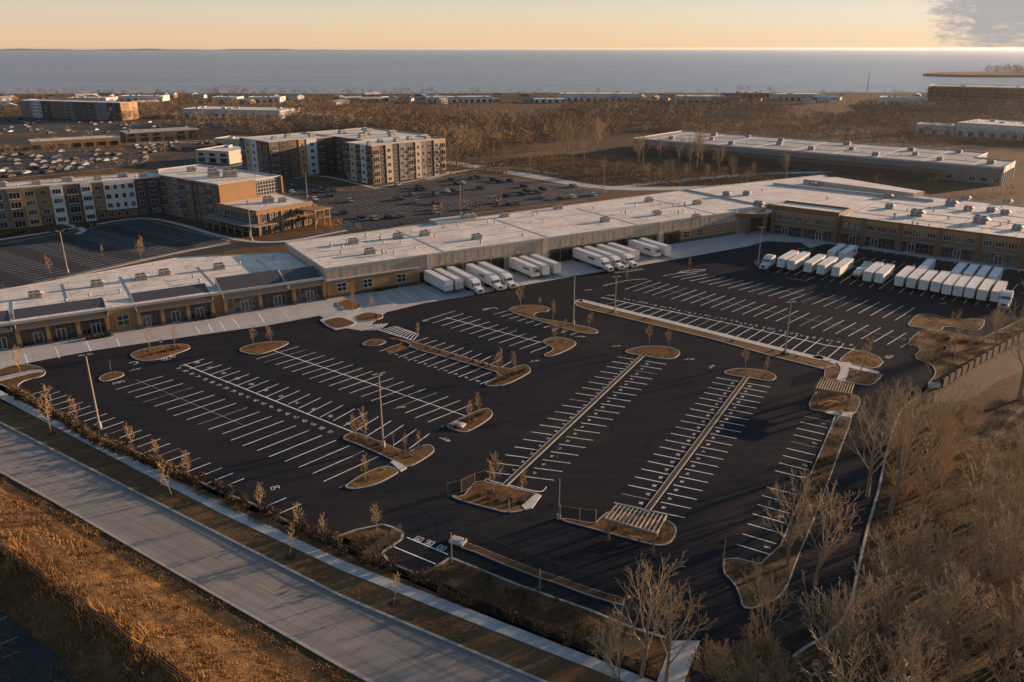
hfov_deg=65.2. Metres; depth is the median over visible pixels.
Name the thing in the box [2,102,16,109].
building
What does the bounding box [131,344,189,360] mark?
traffic island
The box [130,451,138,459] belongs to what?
shrub
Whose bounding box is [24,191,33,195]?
window
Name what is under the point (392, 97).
building
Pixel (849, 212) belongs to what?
retail building
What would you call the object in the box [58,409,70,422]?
shrub
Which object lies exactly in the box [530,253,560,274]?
box trailer
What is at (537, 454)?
planting spine
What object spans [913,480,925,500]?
bare tree
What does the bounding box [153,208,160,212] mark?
window
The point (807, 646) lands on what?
lot kerbs
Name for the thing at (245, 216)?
window
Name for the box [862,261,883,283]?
box trailer
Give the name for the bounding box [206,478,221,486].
shrub
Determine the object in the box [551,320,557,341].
sapling
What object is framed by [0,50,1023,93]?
water
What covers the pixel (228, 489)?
shrub
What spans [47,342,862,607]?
mulch rings
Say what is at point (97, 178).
rooftop unit
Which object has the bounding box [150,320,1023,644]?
bed grass
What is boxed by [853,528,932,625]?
bare tree
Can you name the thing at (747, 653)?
bare tree
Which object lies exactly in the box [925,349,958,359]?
shrubs
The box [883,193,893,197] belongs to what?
rooftop unit
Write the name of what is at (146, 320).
door
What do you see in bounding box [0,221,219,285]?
apartment markings
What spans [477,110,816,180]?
field
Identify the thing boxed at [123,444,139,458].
shrub
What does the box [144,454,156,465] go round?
shrub
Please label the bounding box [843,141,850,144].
rooftop unit
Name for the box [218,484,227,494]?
shrub
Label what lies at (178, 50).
hills
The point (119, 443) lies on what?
shrub
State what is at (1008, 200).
rooftop unit
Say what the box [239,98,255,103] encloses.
building
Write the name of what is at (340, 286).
window
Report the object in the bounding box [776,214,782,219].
window
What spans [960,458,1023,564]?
bare tree
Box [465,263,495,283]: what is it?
box trailer
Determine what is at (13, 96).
building
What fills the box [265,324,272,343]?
sapling
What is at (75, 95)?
building
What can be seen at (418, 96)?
building
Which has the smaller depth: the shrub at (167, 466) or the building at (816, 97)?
the shrub at (167, 466)
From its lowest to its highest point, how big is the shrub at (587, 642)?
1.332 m
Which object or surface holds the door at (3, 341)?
in the retail strip at (259, 281)
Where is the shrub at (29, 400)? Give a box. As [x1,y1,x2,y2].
[24,396,36,405]
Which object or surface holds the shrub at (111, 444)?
on the planting strip at (656, 653)
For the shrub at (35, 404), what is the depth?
141.21 m
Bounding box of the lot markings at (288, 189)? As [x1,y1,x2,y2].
[0,119,607,285]
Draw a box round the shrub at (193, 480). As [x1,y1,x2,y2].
[185,472,200,485]
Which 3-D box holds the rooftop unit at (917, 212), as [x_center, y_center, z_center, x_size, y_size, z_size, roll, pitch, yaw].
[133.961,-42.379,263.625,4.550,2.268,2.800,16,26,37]
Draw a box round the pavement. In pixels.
[0,231,1023,368]
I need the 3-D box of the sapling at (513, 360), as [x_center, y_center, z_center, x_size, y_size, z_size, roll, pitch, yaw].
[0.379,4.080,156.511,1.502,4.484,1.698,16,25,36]
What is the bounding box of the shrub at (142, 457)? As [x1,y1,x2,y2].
[137,451,151,465]
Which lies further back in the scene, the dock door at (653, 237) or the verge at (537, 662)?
the dock door at (653, 237)
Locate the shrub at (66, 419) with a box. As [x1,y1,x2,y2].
[63,412,74,425]
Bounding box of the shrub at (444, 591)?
[436,584,451,597]
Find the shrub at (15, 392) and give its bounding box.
[11,385,22,397]
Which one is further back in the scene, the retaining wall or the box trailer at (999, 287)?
the box trailer at (999, 287)
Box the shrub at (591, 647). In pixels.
[586,639,603,655]
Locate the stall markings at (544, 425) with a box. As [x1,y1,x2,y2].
[34,253,1018,563]
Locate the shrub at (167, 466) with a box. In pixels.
[162,460,175,473]
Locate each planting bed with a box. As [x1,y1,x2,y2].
[461,542,624,605]
[723,416,850,608]
[909,319,1023,383]
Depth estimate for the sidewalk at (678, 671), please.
93.74 m
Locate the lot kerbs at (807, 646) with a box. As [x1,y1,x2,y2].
[21,390,914,657]
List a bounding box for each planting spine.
[501,353,646,485]
[643,376,749,512]
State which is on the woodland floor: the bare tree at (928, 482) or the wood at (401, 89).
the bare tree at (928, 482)
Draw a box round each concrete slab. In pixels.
[448,535,466,545]
[452,421,465,427]
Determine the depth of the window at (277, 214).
277.02 m
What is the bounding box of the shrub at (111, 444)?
[105,437,117,449]
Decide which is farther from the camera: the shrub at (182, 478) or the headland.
the headland
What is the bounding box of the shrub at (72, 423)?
[69,416,78,429]
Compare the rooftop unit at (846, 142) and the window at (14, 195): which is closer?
the window at (14, 195)
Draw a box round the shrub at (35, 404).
[31,399,38,408]
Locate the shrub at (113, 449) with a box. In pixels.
[107,443,117,452]
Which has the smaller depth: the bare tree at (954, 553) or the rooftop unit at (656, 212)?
the bare tree at (954, 553)
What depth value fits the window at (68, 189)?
289.15 m
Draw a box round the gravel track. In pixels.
[926,343,1023,505]
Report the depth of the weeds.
82.92 m
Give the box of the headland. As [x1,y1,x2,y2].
[923,71,1023,76]
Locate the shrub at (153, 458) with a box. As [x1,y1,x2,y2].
[147,453,163,465]
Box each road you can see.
[0,424,539,681]
[425,161,835,189]
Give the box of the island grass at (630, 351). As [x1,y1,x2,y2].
[0,261,1022,601]
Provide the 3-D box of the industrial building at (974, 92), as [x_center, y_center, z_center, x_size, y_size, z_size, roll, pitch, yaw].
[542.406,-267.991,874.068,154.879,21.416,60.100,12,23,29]
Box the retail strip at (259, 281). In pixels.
[0,252,326,349]
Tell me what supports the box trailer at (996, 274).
on the parking lot at (611, 463)
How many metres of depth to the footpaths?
167.79 m
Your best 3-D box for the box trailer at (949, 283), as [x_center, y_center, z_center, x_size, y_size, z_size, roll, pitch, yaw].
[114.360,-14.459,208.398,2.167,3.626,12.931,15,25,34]
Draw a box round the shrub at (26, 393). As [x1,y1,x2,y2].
[19,387,31,397]
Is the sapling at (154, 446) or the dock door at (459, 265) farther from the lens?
the dock door at (459, 265)
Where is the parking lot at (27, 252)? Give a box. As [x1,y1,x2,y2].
[0,118,605,288]
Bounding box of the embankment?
[0,485,313,681]
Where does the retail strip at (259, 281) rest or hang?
on the ground at (620, 144)
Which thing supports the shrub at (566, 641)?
on the planting strip at (656, 653)
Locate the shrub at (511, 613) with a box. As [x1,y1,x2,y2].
[504,603,519,622]
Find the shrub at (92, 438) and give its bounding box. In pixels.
[88,430,101,444]
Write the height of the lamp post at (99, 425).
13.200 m
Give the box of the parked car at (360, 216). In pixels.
[357,214,365,218]
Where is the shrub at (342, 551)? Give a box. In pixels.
[336,545,346,555]
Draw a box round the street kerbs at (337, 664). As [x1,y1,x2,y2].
[0,421,548,681]
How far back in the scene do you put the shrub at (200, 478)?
117.69 m
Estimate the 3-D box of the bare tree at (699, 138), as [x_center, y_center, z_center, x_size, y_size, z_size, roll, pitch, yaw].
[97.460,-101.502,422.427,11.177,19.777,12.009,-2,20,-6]
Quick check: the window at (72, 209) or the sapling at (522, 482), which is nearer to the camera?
the sapling at (522, 482)
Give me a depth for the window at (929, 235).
244.09 m
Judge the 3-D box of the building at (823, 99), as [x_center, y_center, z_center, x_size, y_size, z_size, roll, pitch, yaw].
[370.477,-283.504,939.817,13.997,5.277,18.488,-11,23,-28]
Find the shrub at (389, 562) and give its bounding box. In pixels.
[383,553,395,572]
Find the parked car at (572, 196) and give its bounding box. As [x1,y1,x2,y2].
[567,194,576,198]
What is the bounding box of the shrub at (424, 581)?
[418,569,429,585]
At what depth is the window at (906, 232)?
248.17 m
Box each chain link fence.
[198,471,657,680]
[362,523,402,557]
[447,468,489,494]
[464,528,624,597]
[559,505,596,522]
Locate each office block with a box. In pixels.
[195,144,241,163]
[214,135,251,145]
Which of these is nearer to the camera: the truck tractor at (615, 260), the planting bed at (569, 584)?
the planting bed at (569, 584)
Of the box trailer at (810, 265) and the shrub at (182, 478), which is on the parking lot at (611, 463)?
the box trailer at (810, 265)
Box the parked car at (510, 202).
[505,201,514,204]
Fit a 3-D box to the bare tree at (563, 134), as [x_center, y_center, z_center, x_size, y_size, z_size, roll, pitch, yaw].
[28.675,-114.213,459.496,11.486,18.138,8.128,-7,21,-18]
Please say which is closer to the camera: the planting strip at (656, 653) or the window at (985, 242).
the planting strip at (656, 653)
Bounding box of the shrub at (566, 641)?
[562,633,575,646]
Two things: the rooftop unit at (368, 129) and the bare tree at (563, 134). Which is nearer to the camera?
the rooftop unit at (368, 129)
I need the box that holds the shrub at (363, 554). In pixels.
[355,548,370,563]
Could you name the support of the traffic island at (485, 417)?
on the parking lot at (611, 463)
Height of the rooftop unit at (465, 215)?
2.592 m
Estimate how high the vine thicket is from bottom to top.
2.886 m
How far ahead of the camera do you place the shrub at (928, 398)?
144.24 m
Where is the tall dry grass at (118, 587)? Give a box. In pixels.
[0,487,298,681]
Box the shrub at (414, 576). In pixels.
[408,570,420,583]
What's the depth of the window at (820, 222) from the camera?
263.60 m
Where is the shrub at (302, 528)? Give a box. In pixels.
[298,519,308,532]
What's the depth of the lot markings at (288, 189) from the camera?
338.79 m
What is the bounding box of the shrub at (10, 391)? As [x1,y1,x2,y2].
[5,384,17,395]
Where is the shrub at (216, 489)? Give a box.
[214,482,224,492]
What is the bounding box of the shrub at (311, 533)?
[304,525,316,538]
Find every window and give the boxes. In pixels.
[0,213,5,218]
[0,222,7,228]
[8,192,19,198]
[10,202,22,208]
[12,211,24,217]
[14,221,26,227]
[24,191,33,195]
[26,200,35,205]
[28,210,37,214]
[30,219,39,223]
[34,145,41,148]
[40,190,46,194]
[52,189,60,193]
[54,198,62,203]
[55,207,64,212]
[57,217,66,221]
[66,187,77,193]
[68,197,79,203]
[70,206,80,212]
[72,215,82,221]
[73,143,81,146]
[81,187,90,191]
[83,196,91,200]
[85,205,93,209]
[86,142,93,145]
[87,214,95,218]
[111,141,118,144]
[116,314,129,325]
[149,181,156,185]
[150,190,157,194]
[151,199,159,203]
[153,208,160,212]
[198,157,204,161]
[209,158,215,162]
[218,208,223,214]
[224,209,229,215]
[230,210,235,216]
[236,212,241,218]
[242,213,247,219]
[249,214,254,221]
[257,179,279,195]
[263,213,272,221]
[265,224,273,232]
[275,211,283,218]
[276,221,284,230]
[286,208,294,216]
[287,218,296,227]
[298,217,306,225]
[337,282,346,291]
[363,278,372,287]
[397,273,405,282]
[683,230,689,237]
[697,229,702,235]
[717,226,722,232]
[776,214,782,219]
[785,215,792,220]
[795,217,802,221]
[805,218,812,223]
[815,219,822,224]
[825,220,833,225]
[867,225,874,230]
[877,226,885,232]
[888,228,896,233]
[903,230,912,235]
[915,231,923,237]
[927,233,935,238]
[943,235,951,240]
[954,236,963,242]
[966,238,975,244]
[982,240,992,246]
[995,242,1004,247]
[1008,243,1017,249]
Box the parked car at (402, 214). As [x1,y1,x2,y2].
[397,213,406,217]
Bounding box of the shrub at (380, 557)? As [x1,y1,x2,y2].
[372,549,383,567]
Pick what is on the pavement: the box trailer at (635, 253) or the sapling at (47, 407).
the box trailer at (635, 253)
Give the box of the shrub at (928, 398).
[921,392,934,401]
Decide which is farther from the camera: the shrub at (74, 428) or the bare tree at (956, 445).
the shrub at (74, 428)
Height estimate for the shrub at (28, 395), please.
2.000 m
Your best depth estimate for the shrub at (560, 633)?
86.36 m
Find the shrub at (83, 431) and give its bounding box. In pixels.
[78,423,91,437]
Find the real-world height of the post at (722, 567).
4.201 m
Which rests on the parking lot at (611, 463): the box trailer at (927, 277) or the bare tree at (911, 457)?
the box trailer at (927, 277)
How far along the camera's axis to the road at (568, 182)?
384.79 m
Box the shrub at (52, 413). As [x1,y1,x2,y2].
[50,408,59,418]
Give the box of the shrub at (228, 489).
[222,479,234,495]
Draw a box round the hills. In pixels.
[0,49,395,50]
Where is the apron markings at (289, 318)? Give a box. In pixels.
[24,237,763,362]
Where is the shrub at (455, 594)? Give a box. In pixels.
[447,584,465,603]
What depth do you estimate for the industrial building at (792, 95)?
970.05 m
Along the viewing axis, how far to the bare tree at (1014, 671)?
71.38 m
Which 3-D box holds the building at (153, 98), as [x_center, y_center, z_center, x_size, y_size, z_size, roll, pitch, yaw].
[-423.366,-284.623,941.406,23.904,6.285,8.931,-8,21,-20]
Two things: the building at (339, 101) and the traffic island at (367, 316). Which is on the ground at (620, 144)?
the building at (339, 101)
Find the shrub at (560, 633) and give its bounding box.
[556,624,566,638]
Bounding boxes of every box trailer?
[424,269,452,291]
[434,267,463,290]
[446,266,475,287]
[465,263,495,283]
[478,261,507,281]
[509,256,539,277]
[519,255,549,275]
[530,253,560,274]
[573,247,604,265]
[584,245,615,258]
[596,243,628,259]
[607,242,639,259]
[628,239,660,257]
[638,237,670,255]
[777,250,798,269]
[787,251,809,271]
[803,253,825,274]
[816,256,837,276]
[827,243,846,257]
[831,257,853,278]
[838,244,857,261]
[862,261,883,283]
[874,263,894,285]
[894,265,914,288]
[906,267,926,290]
[918,258,935,271]
[918,269,937,292]
[930,270,950,294]
[941,273,960,296]
[950,262,967,275]
[952,275,971,298]
[963,263,979,278]
[964,275,982,300]
[976,265,991,282]
[976,278,994,302]
[988,266,1003,285]
[989,280,1007,304]
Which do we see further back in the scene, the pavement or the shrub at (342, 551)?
the pavement
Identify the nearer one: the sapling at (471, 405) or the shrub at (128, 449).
the shrub at (128, 449)
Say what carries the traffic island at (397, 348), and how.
on the parking lot at (611, 463)
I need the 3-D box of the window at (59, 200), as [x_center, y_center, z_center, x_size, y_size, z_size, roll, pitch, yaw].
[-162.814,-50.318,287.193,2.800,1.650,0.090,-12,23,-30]
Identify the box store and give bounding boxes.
[632,130,1015,184]
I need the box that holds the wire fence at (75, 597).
[0,543,191,681]
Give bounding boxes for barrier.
[928,382,940,388]
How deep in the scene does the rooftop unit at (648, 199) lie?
288.98 m
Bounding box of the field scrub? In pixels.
[462,153,827,186]
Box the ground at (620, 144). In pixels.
[0,92,1023,681]
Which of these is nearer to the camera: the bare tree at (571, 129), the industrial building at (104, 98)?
the bare tree at (571, 129)
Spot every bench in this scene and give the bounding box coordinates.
[628,531,641,540]
[828,398,838,403]
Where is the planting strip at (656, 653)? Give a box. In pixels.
[0,385,689,681]
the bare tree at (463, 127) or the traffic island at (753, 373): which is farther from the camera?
the bare tree at (463, 127)
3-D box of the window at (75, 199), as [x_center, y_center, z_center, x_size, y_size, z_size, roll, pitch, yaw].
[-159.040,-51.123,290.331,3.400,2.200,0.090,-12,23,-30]
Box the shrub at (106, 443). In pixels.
[99,436,111,449]
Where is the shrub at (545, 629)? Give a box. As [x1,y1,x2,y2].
[536,621,552,636]
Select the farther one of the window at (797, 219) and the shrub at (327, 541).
the window at (797, 219)
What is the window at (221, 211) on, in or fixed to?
in the apartment building at (181, 191)
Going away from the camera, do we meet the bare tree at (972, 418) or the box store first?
the bare tree at (972, 418)
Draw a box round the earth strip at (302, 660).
[0,474,364,681]
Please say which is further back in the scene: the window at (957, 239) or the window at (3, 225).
the window at (3, 225)
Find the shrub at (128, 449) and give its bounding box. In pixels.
[123,443,133,455]
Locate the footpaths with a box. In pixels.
[0,299,878,509]
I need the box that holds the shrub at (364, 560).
[360,556,372,565]
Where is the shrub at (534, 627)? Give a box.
[531,619,541,633]
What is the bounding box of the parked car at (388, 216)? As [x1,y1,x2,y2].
[384,214,392,218]
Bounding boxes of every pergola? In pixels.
[605,503,666,553]
[815,377,853,410]
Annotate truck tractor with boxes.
[465,278,484,294]
[484,275,503,290]
[501,272,516,288]
[593,257,613,271]
[609,255,624,269]
[621,253,637,267]
[759,254,776,269]
[997,290,1013,309]
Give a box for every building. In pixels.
[0,96,11,100]
[0,164,331,237]
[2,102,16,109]
[3,94,17,99]
[20,99,139,120]
[47,94,54,98]
[66,96,117,100]
[73,93,97,96]
[97,93,113,95]
[118,95,169,100]
[138,100,158,104]
[141,96,162,101]
[168,92,177,97]
[182,106,299,118]
[192,94,206,97]
[211,95,243,101]
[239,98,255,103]
[239,127,446,183]
[247,96,285,101]
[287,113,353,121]
[288,94,303,98]
[330,99,348,104]
[334,94,342,99]
[341,96,361,100]
[358,96,381,102]
[362,92,380,96]
[387,96,398,100]
[405,96,413,101]
[411,93,423,98]
[425,95,492,102]
[436,98,447,103]
[493,93,501,96]
[493,97,500,101]
[518,98,533,102]
[519,91,528,96]
[533,97,566,102]
[558,91,641,100]
[647,96,670,100]
[674,95,726,102]
[685,174,1023,268]
[724,93,738,96]
[736,91,771,97]
[769,92,825,99]
[802,97,815,103]
[814,95,838,100]
[817,97,836,102]
[879,95,927,104]
[915,122,956,135]
[927,84,1023,107]
[955,119,1023,140]
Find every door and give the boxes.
[0,337,7,349]
[33,331,44,342]
[55,328,66,339]
[91,322,101,334]
[141,315,151,326]
[171,310,180,321]
[195,307,204,317]
[240,300,248,310]
[274,295,281,305]
[306,290,313,300]
[419,272,424,282]
[435,263,446,269]
[450,261,461,268]
[464,259,476,270]
[479,257,490,262]
[492,255,503,268]
[549,246,559,261]
[561,245,571,261]
[616,237,626,245]
[648,232,657,240]
[664,230,673,243]
[671,229,680,243]
[781,227,787,234]
[815,231,822,239]
[848,235,855,243]
[870,238,877,247]
[907,243,915,252]
[952,249,960,259]
[993,255,1002,264]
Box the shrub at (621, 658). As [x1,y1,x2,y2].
[613,650,627,664]
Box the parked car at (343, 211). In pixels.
[339,209,347,214]
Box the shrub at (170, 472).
[164,463,177,477]
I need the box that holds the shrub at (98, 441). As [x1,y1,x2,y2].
[89,435,103,444]
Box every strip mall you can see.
[28,135,120,149]
[119,127,199,142]
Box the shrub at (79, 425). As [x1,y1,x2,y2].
[75,419,86,433]
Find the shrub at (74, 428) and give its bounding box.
[69,422,80,432]
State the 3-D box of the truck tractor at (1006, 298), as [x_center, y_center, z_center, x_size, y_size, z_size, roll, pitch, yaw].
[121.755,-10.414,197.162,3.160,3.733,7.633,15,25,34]
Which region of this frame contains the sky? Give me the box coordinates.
[0,0,1023,49]
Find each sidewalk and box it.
[0,121,448,279]
[0,390,699,681]
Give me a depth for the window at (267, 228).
274.83 m
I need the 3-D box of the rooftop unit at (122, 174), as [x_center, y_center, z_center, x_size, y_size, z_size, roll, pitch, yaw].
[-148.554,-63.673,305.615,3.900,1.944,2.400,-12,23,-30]
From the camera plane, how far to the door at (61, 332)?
174.18 m
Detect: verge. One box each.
[0,125,335,255]
[0,401,623,681]
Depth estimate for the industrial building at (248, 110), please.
730.36 m
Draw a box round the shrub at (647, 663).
[635,654,650,674]
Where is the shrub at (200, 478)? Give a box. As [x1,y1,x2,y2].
[196,470,204,480]
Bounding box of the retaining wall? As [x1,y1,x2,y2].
[941,331,1023,387]
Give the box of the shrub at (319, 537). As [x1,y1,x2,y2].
[313,529,322,541]
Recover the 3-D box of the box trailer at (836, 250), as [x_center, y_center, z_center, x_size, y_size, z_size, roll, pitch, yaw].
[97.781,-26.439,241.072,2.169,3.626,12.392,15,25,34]
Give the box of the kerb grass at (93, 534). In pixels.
[0,473,365,681]
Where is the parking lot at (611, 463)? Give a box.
[19,241,1023,681]
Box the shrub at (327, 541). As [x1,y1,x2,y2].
[324,528,337,544]
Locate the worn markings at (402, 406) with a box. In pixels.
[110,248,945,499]
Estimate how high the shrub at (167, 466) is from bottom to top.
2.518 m
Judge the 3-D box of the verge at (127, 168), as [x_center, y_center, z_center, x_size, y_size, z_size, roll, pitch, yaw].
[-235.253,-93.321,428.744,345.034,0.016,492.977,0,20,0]
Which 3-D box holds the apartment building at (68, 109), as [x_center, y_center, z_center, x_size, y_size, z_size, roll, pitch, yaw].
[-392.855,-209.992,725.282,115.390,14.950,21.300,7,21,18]
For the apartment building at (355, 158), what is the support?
on the ground at (620, 144)
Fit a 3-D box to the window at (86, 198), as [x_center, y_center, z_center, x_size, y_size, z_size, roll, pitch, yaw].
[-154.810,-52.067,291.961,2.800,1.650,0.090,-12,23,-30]
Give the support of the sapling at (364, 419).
on the traffic island at (427, 450)
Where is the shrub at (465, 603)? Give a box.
[457,595,471,607]
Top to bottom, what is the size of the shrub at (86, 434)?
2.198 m
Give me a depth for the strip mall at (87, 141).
512.17 m
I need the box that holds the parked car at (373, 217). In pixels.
[370,215,378,220]
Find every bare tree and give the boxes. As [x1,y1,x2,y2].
[330,216,347,234]
[429,202,448,217]
[444,124,470,165]
[446,143,458,173]
[456,123,476,150]
[463,196,477,209]
[466,129,493,163]
[481,114,503,146]
[488,192,506,205]
[501,143,512,165]
[548,121,565,145]
[554,127,569,156]
[561,124,585,156]
[563,115,577,148]
[578,126,593,159]
[586,595,641,681]
[590,118,611,153]
[590,122,610,151]
[613,550,687,677]
[629,134,645,162]
[634,133,652,163]
[635,575,716,681]
[653,138,666,158]
[667,158,677,173]
[673,136,688,163]
[685,139,704,167]
[685,633,740,681]
[689,131,707,167]
[692,133,713,165]
[712,145,727,169]
[716,652,768,681]
[727,155,738,171]
[727,622,761,674]
[740,557,799,639]
[744,608,782,668]
[759,635,804,681]
[762,465,832,566]
[780,153,790,172]
[793,570,884,670]
[798,480,864,586]
[799,625,907,681]
[817,577,876,681]
[836,384,920,496]
[846,548,937,669]
[847,619,889,671]
[849,611,956,681]
[850,627,922,681]
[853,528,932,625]
[857,375,969,513]
[866,514,925,595]
[877,378,926,466]
[881,666,976,681]
[882,597,923,636]
[883,461,919,507]
[886,592,937,681]
[888,422,917,460]
[889,505,943,613]
[898,576,996,681]
[899,670,924,681]
[900,447,920,472]
[904,436,953,525]
[908,531,972,611]
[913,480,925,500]
[913,551,1002,666]
[914,411,925,432]
[914,524,969,589]
[916,335,941,369]
[919,381,986,467]
[922,649,980,681]
[923,562,1003,681]
[925,563,976,651]
[929,467,951,488]
[930,416,961,446]
[930,449,954,477]
[932,424,967,487]
[932,490,975,544]
[938,550,1022,636]
[955,432,1007,502]
[957,555,995,604]
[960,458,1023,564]
[960,493,1023,621]
[964,406,983,430]
[964,582,1023,670]
[965,317,983,348]
[968,498,1006,553]
[971,513,1023,639]
[972,572,1023,681]
[975,494,1023,591]
[983,420,1023,506]
[985,646,1023,681]
[989,304,1011,342]
[1002,530,1023,629]
[1006,278,1023,399]
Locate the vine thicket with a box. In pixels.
[0,528,211,681]
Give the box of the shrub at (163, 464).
[161,460,170,471]
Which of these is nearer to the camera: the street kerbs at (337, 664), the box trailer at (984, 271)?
the street kerbs at (337, 664)
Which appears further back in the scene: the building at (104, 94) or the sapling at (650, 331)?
the building at (104, 94)
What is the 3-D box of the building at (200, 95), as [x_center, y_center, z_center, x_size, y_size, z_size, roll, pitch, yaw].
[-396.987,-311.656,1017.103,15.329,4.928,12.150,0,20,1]
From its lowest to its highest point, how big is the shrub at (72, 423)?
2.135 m
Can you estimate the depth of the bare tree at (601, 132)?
474.43 m
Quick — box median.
[575,299,839,369]
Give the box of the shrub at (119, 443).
[113,437,127,448]
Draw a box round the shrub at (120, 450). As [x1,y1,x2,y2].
[115,440,130,455]
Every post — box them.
[55,230,68,272]
[78,353,101,428]
[246,204,252,240]
[372,372,385,447]
[450,533,452,564]
[557,479,560,519]
[571,273,578,324]
[612,276,620,312]
[721,539,725,569]
[757,227,764,263]
[783,301,795,353]
[839,386,845,414]
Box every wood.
[0,87,306,110]
[0,110,23,119]
[105,100,373,134]
[137,95,474,113]
[283,99,630,161]
[303,88,658,103]
[552,92,793,129]
[641,118,954,148]
[663,107,1023,145]
[668,89,927,96]
[677,95,870,108]
[843,95,1023,129]
[914,128,1023,146]
[984,64,1023,73]
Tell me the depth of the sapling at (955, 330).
161.34 m
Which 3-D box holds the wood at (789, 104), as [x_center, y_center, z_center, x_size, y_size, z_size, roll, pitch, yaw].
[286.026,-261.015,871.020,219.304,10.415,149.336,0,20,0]
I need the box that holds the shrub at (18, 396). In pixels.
[12,388,24,399]
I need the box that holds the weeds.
[0,614,91,681]
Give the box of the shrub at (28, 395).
[21,394,33,403]
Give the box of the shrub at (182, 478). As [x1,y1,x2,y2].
[177,466,188,482]
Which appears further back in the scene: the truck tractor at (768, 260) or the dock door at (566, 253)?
the dock door at (566, 253)
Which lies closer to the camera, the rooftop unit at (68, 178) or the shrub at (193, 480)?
the shrub at (193, 480)
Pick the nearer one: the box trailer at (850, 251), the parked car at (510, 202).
the box trailer at (850, 251)
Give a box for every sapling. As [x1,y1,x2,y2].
[12,346,20,373]
[36,383,52,433]
[67,395,79,419]
[123,422,135,441]
[135,236,144,256]
[144,327,152,345]
[151,439,158,451]
[156,459,171,494]
[169,324,178,345]
[180,450,191,475]
[249,325,256,345]
[254,483,265,511]
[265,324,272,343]
[285,525,296,556]
[291,501,303,529]
[318,512,327,540]
[349,289,356,311]
[350,412,360,431]
[356,406,367,440]
[360,453,367,478]
[369,503,381,531]
[390,572,402,603]
[465,401,473,421]
[473,392,482,411]
[487,450,503,491]
[491,347,502,372]
[509,351,517,371]
[515,282,523,307]
[520,469,527,497]
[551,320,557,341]
[562,318,566,338]
[587,312,593,328]
[646,322,652,344]
[666,327,672,346]
[740,345,749,367]
[859,337,874,373]
[947,309,966,358]
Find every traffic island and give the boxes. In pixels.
[0,364,45,388]
[99,371,123,381]
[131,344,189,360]
[239,341,288,354]
[324,317,354,327]
[337,299,360,309]
[343,432,433,466]
[345,466,398,488]
[355,312,382,321]
[362,339,385,345]
[385,338,406,353]
[398,339,530,386]
[447,408,492,431]
[452,481,539,512]
[508,305,597,333]
[543,337,575,356]
[561,511,676,545]
[625,346,679,359]
[724,368,775,380]
[809,391,859,414]
[824,365,840,380]
[839,350,883,368]
[845,369,881,385]
[908,314,984,330]
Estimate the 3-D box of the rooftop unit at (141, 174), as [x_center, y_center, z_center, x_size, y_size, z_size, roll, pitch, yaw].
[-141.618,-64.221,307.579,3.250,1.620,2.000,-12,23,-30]
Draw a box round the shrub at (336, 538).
[332,531,343,545]
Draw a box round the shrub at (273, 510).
[270,508,280,515]
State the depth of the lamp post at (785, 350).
164.70 m
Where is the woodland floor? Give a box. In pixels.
[792,375,1023,681]
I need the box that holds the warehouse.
[285,190,765,298]
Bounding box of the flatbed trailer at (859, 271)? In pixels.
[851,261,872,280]
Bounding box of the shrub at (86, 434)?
[81,429,91,440]
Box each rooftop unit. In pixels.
[0,180,7,186]
[28,290,43,299]
[31,179,41,184]
[61,175,73,181]
[90,279,105,287]
[93,176,102,180]
[117,171,127,177]
[135,273,148,280]
[139,172,147,176]
[158,268,172,276]
[186,166,196,171]
[207,169,220,176]
[213,262,226,269]
[222,168,239,177]
[262,196,274,202]
[278,197,287,202]
[284,133,291,137]
[338,129,346,133]
[348,237,359,244]
[357,133,366,137]
[363,128,372,132]
[364,247,377,254]
[388,132,395,136]
[392,232,404,238]
[393,137,400,141]
[419,230,430,236]
[460,212,476,218]
[471,233,482,239]
[499,212,509,217]
[553,204,563,209]
[599,216,609,222]
[644,197,653,201]
[652,210,662,215]
[691,214,701,219]
[692,199,701,204]
[722,191,731,195]
[742,190,751,195]
[753,200,765,206]
[808,181,817,185]
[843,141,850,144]
[871,152,879,155]
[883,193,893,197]
[885,203,895,208]
[909,208,926,216]
[944,199,958,206]
[961,195,971,199]
[963,205,974,210]
[972,215,990,224]
[986,159,995,163]
[986,206,997,212]
[1000,209,1011,214]
[1002,198,1012,203]
[1011,224,1023,230]
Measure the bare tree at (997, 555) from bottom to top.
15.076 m
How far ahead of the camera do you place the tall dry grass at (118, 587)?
89.90 m
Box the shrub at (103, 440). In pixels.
[100,433,108,445]
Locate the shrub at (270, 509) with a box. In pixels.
[262,502,274,512]
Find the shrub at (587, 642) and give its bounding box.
[577,636,591,649]
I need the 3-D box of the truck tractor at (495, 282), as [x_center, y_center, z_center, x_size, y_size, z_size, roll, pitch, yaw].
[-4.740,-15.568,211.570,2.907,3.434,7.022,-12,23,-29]
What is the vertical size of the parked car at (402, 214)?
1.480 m
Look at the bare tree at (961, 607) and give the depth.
77.97 m
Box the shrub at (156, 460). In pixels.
[152,456,167,469]
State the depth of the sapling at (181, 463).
117.15 m
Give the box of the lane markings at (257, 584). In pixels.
[23,458,420,666]
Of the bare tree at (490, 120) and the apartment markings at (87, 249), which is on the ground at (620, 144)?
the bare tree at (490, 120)

